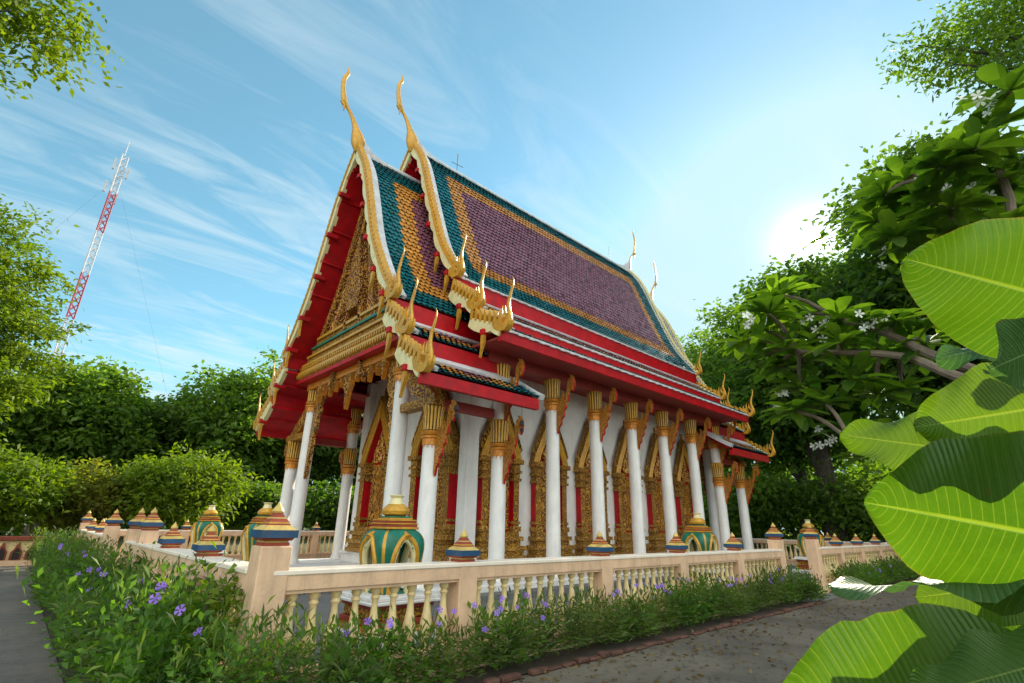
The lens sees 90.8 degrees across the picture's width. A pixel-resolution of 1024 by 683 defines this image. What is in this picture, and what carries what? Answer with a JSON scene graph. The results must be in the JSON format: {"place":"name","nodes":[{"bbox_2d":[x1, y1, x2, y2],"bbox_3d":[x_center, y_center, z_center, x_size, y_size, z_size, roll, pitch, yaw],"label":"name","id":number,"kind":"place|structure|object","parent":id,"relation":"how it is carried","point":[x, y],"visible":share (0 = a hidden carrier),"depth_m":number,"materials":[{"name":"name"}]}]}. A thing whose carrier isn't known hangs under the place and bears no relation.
{"place":"outdoors","nodes":[
{"label":"outdoors","id":0,"kind":"place"},
{"bbox_2d":[0,566,63,682],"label":"garden path","id":1,"kind":"structure","parent":0,"point":[25,657],"depth_m":6.97,"materials":[{"name":"grey asphalt"}]},
{"bbox_2d":[10,526,303,682],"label":"flower bed","id":2,"kind":"object","parent":0,"point":[89,598],"visible":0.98,"depth_m":4.70,"materials":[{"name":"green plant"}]},
{"bbox_2d":[0,520,915,682],"bbox_3d":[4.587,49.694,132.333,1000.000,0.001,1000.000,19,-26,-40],"label":"ground","id":3,"kind":"structure","parent":0,"point":[120,540],"depth_m":35.33,"materials":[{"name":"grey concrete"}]},
{"bbox_2d":[0,536,75,565],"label":"planter wall","id":4,"kind":"structure","parent":3,"relation":"on","point":[9,555],"depth_m":16.57,"materials":[{"name":"beige paint"}]},
{"bbox_2d":[0,193,91,451],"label":"acacia tree","id":5,"kind":"object","parent":3,"relation":"on","point":[14,310],"visible":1,"depth_m":15.78,"materials":[{"name":"green plant"}]},
{"bbox_2d":[0,439,95,535],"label":"garden shrub","id":6,"kind":"object","parent":3,"relation":"on","point":[22,494],"visible":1,"depth_m":18.12,"materials":[{"name":"green plant"}]},
{"bbox_2d":[0,0,124,100],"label":"overhanging tree","id":7,"kind":"object","parent":3,"relation":"on","point":[32,21],"visible":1,"depth_m":5.92,"materials":[{"name":"green plant"}]},
{"bbox_2d":[14,454,148,535],"bbox_3d":[-17.652,6.649,20.650,4.630,4.118,4.706,-3,-20,12],"label":"garden shrub","id":8,"kind":"object","parent":3,"relation":"on","point":[95,501],"visible":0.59,"depth_m":20.19,"materials":[{"name":"green plant"}]},
{"bbox_2d":[0,355,169,535],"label":"background tree","id":9,"kind":"object","parent":3,"relation":"on","point":[96,417],"visible":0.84,"depth_m":32.47,"materials":[{"name":"green plant"}]},
{"bbox_2d":[8,141,166,391],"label":"radio mast","id":10,"kind":"object","parent":3,"relation":"on","point":[100,228],"visible":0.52,"depth_m":58.01,"materials":[{"name":"red metal"}]},
{"bbox_2d":[98,390,224,474],"bbox_3d":[-27.465,9.348,38.869,10.946,11.061,10.539,19,-26,-40],"label":"background tree","id":11,"kind":"object","parent":3,"relation":"on","point":[167,438],"visible":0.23,"depth_m":37.27,"materials":[{"name":"green plant"}]},
{"bbox_2d":[90,439,258,536],"bbox_3d":[-14.531,6.732,21.963,6.288,4.975,6.139,19,-26,-40],"label":"garden shrub","id":12,"kind":"object","parent":3,"relation":"on","point":[182,489],"visible":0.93,"depth_m":21.40,"materials":[{"name":"green plant"}]},
{"bbox_2d":[0,441,355,535],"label":"woodland","id":13,"kind":"object","parent":3,"relation":"on","point":[18,530],"depth_m":42.67,"materials":[{"name":"green plant"}]},
{"bbox_2d":[105,518,349,563],"bbox_3d":[-5.001,9.925,25.247,25.310,1.540,0.320,19,-26,-40],"label":"balustrade","id":14,"kind":"object","parent":3,"relation":"on","point":[313,545],"visible":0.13,"depth_m":21.47,"materials":[{"name":"pink paint"}]},
{"bbox_2d":[138,345,317,540],"bbox_3d":[-22.085,7.729,40.286,11.935,15.275,13.904,-7,-21,21],"label":"background tree","id":15,"kind":"object","parent":3,"relation":"on","point":[233,414],"visible":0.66,"depth_m":37.99,"materials":[{"name":"green plant"}]},
{"bbox_2d":[219,476,282,542],"bbox_3d":[-13.287,8.911,26.408,4.880,3.962,4.811,-8,-22,24],"label":"garden shrub","id":16,"kind":"object","parent":3,"relation":"on","point":[261,494],"visible":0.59,"depth_m":25.50,"materials":[{"name":"green plant"}]},
{"bbox_2d":[244,392,363,494],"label":"background tree","id":17,"kind":"object","parent":3,"relation":"on","point":[329,460],"visible":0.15,"depth_m":44.09,"materials":[{"name":"green plant"}]},
{"bbox_2d":[302,479,354,543],"bbox_3d":[-8.876,9.623,27.749,8.404,3.982,5.104,19,-26,-40],"label":"garden shrub","id":18,"kind":"object","parent":3,"relation":"on","point":[321,507],"visible":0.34,"depth_m":26.45,"materials":[{"name":"green plant"}]},
{"bbox_2d":[318,413,363,489],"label":"background tree","id":19,"kind":"object","parent":3,"relation":"on","point":[354,480],"visible":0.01,"depth_m":47.86,"materials":[{"name":"green plant"}]},
{"bbox_2d":[676,327,726,364],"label":"background tree","id":20,"kind":"object","parent":3,"relation":"on","point":[696,337],"visible":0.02,"depth_m":49.94,"materials":[{"name":"green plant"}]},
{"bbox_2d":[701,468,774,504],"bbox_3d":[15.195,12.686,39.500,11.153,6.872,10.891,0,-20,5],"label":"understorey bush","id":21,"kind":"object","parent":3,"relation":"on","point":[726,477],"depth_m":37.54,"materials":[{"name":"green plant"}]},
{"bbox_2d":[683,294,794,548],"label":"background tree","id":22,"kind":"object","parent":3,"relation":"on","point":[708,358],"visible":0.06,"depth_m":40.99,"materials":[{"name":"green plant"}]},
{"bbox_2d":[701,461,837,548],"bbox_3d":[14.872,10.813,32.542,10.032,5.938,9.623,-5,-21,18],"label":"understorey bush","id":23,"kind":"object","parent":3,"relation":"on","point":[767,507],"visible":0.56,"depth_m":29.94,"materials":[{"name":"green plant"}]},
{"bbox_2d":[701,254,878,530],"bbox_3d":[19.529,3.993,35.548,13.110,20.704,13.197,-1,-20,7],"label":"background tree","id":24,"kind":"object","parent":3,"relation":"on","point":[719,377],"visible":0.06,"depth_m":34.39,"materials":[{"name":"green plant"}]},
{"bbox_2d":[723,448,890,551],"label":"woodland","id":25,"kind":"object","parent":3,"relation":"on","point":[851,469],"depth_m":39.49,"materials":[{"name":"green plant"}]},
{"bbox_2d":[707,243,907,541],"bbox_3d":[18.215,3.315,31.272,12.459,19.034,13.446,9,-21,-22],"label":"background tree","id":26,"kind":"object","parent":3,"relation":"on","point":[818,457],"visible":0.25,"depth_m":30.12,"materials":[{"name":"green plant"}]},
{"bbox_2d":[736,533,887,565],"bbox_3d":[10.568,11.025,27.393,0.320,1.540,17.110,19,-26,-40],"label":"balustrade","id":27,"kind":"object","parent":3,"relation":"on","point":[794,543],"visible":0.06,"depth_m":24.27,"materials":[{"name":"pink paint"}]},
{"bbox_2d":[784,463,891,542],"bbox_3d":[20.739,9.623,28.468,10.126,5.928,9.933,19,-26,-40],"label":"understorey bush","id":28,"kind":"object","parent":3,"relation":"on","point":[854,521],"visible":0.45,"depth_m":27.90,"materials":[{"name":"green plant"}]},
{"bbox_2d":[713,62,1023,467],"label":"frangipani tree","id":29,"kind":"object","parent":3,"relation":"on","point":[949,167],"visible":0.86,"depth_m":5.04,"materials":[{"name":"green plant"}]},
{"bbox_2d":[849,460,892,541],"bbox_3d":[21.803,7.846,23.799,9.907,6.236,9.687,7,-21,-16],"label":"understorey bush","id":30,"kind":"object","parent":3,"relation":"on","point":[865,476],"depth_m":25.39,"materials":[{"name":"green plant"}]},
{"bbox_2d":[164,562,830,682],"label":"flower bed","id":31,"kind":"object","parent":0,"point":[684,604],"visible":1,"depth_m":5.59,"materials":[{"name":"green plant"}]},
{"bbox_2d":[0,0,1023,531],"label":"sky","id":32,"kind":"structure","parent":0,"point":[707,132],"materials":[{"name":"blue"}]},
{"bbox_2d":[280,565,810,667],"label":"temple paving","id":33,"kind":"structure","parent":0,"point":[324,605],"depth_m":9.72,"materials":[{"name":"grey stone"}]},
{"bbox_2d":[76,509,123,562],"bbox_3d":[-12.229,5.839,14.714,0.350,1.777,6.950,19,-26,-40],"label":"balustrade","id":34,"kind":"object","parent":33,"relation":"on","point":[111,529],"visible":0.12,"depth_m":12.72,"materials":[{"name":"pink paint"}]},
{"bbox_2d":[117,507,248,680],"bbox_3d":[-5.030,3.357,7.437,0.350,1.777,7.615,19,-26,-40],"label":"balustrade","id":35,"kind":"object","parent":33,"relation":"on","point":[144,529],"visible":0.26,"depth_m":7.17,"materials":[{"name":"beige paint"}]},
{"bbox_2d":[188,505,226,555],"bbox_3d":[-10.243,6.529,16.878,1.320,1.996,1.320,19,-26,-40],"label":"boundary marker","id":36,"kind":"object","parent":33,"relation":"on","point":[202,526],"visible":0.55,"depth_m":16.77,"materials":[{"name":"gold paint"}]},
{"bbox_2d":[241,502,272,561],"bbox_3d":[-6.320,5.101,12.706,1.320,1.996,1.320,19,-26,-40],"label":"boundary marker","id":37,"kind":"object","parent":33,"relation":"on","point":[248,542],"visible":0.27,"depth_m":12.58,"materials":[{"name":"gold paint"}]},
{"bbox_2d":[324,495,440,649],"bbox_3d":[-1.858,3.398,7.743,1.320,1.996,1.320,19,-26,-40],"label":"boundary marker","id":38,"kind":"object","parent":33,"relation":"on","point":[393,535],"visible":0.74,"depth_m":7.50,"materials":[{"name":"teal ceramic"}]},
{"bbox_2d":[231,502,789,682],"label":"balustrade","id":39,"kind":"object","parent":33,"relation":"on","point":[461,575],"visible":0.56,"depth_m":6.04,"materials":[{"name":"beige paint"}]},
{"bbox_2d":[253,67,775,608],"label":"temple","id":40,"kind":"structure","parent":33,"relation":"on","point":[509,379],"depth_m":16.75,"materials":[{"name":"white paint"}]},
{"bbox_2d":[344,388,388,551],"bbox_3d":[-4.550,4.197,17.081,0.520,5.430,2.280,19,-26,-40],"label":"door","id":41,"kind":"structure","parent":40,"relation":"in","point":[373,463],"depth_m":17.23,"materials":[{"name":"red paint"}]},
{"bbox_2d":[407,388,459,560],"bbox_3d":[-2.336,3.433,14.843,0.520,5.430,2.280,19,-26,-40],"label":"door","id":42,"kind":"structure","parent":40,"relation":"in","point":[447,481],"depth_m":14.17,"materials":[{"name":"red paint"}]},
{"bbox_2d":[475,411,526,559],"bbox_3d":[-0.306,3.689,14.477,1.720,4.780,0.400,19,-26,-40],"label":"window","id":43,"kind":"structure","parent":40,"relation":"in","point":[513,550],"depth_m":14.14,"materials":[{"name":"gold paint"}]},
{"bbox_2d":[526,412,575,557],"bbox_3d":[1.226,4.205,15.817,1.720,4.780,0.400,19,-26,-40],"label":"window","id":44,"kind":"structure","parent":40,"relation":"in","point":[537,538],"depth_m":15.45,"materials":[{"name":"gold paint"}]},
{"bbox_2d":[573,418,616,555],"bbox_3d":[2.758,4.722,17.156,1.720,4.780,0.400,19,-26,-40],"label":"window","id":45,"kind":"structure","parent":40,"relation":"in","point":[582,469],"depth_m":16.77,"materials":[{"name":"gold paint"}]},
{"bbox_2d":[611,420,650,554],"bbox_3d":[4.291,5.238,18.496,1.720,4.780,0.400,19,-26,-40],"label":"window","id":46,"kind":"structure","parent":40,"relation":"in","point":[623,539],"depth_m":18.10,"materials":[{"name":"gold paint"}]},
{"bbox_2d":[644,427,666,552],"bbox_3d":[5.823,5.755,19.836,1.720,4.780,0.400,19,-26,-40],"label":"window","id":47,"kind":"structure","parent":40,"relation":"in","point":[652,475],"depth_m":19.47,"materials":[{"name":"gold paint"}]},
{"bbox_2d":[673,434,693,551],"bbox_3d":[7.355,6.272,21.176,1.720,4.780,0.400,19,-26,-40],"label":"window","id":48,"kind":"structure","parent":40,"relation":"in","point":[681,475],"depth_m":21.04,"materials":[{"name":"gold paint"}]},
{"bbox_2d":[681,513,724,579],"bbox_3d":[5.221,5.799,13.971,1.320,1.996,1.320,19,-26,-40],"label":"boundary marker","id":49,"kind":"object","parent":33,"relation":"on","point":[700,537],"visible":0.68,"depth_m":13.86,"materials":[{"name":"teal ceramic"}]},
{"bbox_2d":[792,520,824,573],"bbox_3d":[12.019,8.207,20.237,1.320,1.996,1.320,19,-26,-40],"label":"boundary marker","id":50,"kind":"object","parent":33,"relation":"on","point":[802,561],"visible":0.42,"depth_m":20.10,"materials":[{"name":"gold paint"}]},
{"bbox_2d":[802,525,901,592],"bbox_3d":[12.567,7.439,17.712,11.550,1.777,0.350,19,-26,-40],"label":"balustrade","id":51,"kind":"object","parent":33,"relation":"on","point":[836,553],"visible":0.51,"depth_m":15.20,"materials":[{"name":"pink paint"}]},
{"bbox_2d":[508,579,919,682],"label":"asphalt path","id":52,"kind":"structure","parent":0,"point":[643,670],"depth_m":6.82,"materials":[{"name":"grey asphalt"}]},
{"bbox_2d":[483,600,823,682],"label":"brick kerb","id":53,"kind":"structure","parent":52,"relation":"on","point":[515,676],"depth_m":6.75,"materials":[{"name":"brown brick"}]},
{"bbox_2d":[511,577,917,682],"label":"fallen leaves","id":54,"kind":"object","parent":52,"relation":"on","point":[672,653],"visible":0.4,"depth_m":7.17,"materials":[{"name":"brown plant"}]},
{"bbox_2d":[776,104,1009,421],"bbox_3d":[19.881,0.097,24.610,11.680,20.606,12.890,-3,-20,11],"label":"background tree","id":55,"kind":"object","parent":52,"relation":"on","point":[890,366],"visible":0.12,"depth_m":24.38,"materials":[{"name":"green plant"}]},
{"bbox_2d":[783,217,1023,682],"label":"broad leaf plant","id":56,"kind":"object","parent":52,"relation":"on","point":[944,502],"visible":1,"depth_m":0.28,"materials":[{"name":"green plant"}]},
{"bbox_2d":[812,124,1023,412],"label":"background tree","id":57,"kind":"object","parent":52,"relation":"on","point":[892,269],"visible":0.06,"depth_m":21.64,"materials":[{"name":"green plant"}]},
{"bbox_2d":[875,0,1023,118],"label":"canopy tree","id":58,"kind":"object","parent":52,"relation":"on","point":[1002,30],"visible":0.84,"depth_m":10.69,"materials":[{"name":"green plant"}]},
{"bbox_2d":[795,593,838,602],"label":"gate paving","id":59,"kind":"structure","parent":0,"point":[832,596],"depth_m":12.61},
{"bbox_2d":[830,575,918,591],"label":"planting soil","id":60,"kind":"structure","parent":0,"point":[894,581],"depth_m":17.03,"materials":[{"name":"brown soil"}]},
{"bbox_2d":[826,554,919,585],"bbox_3d":[12.821,7.665,17.214,10.917,0.916,1.322,19,-26,-40],"label":"flower bed","id":61,"kind":"object","parent":60,"relation":"on","point":[891,569],"visible":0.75,"depth_m":15.53,"materials":[{"name":"green plant"}]}
]}

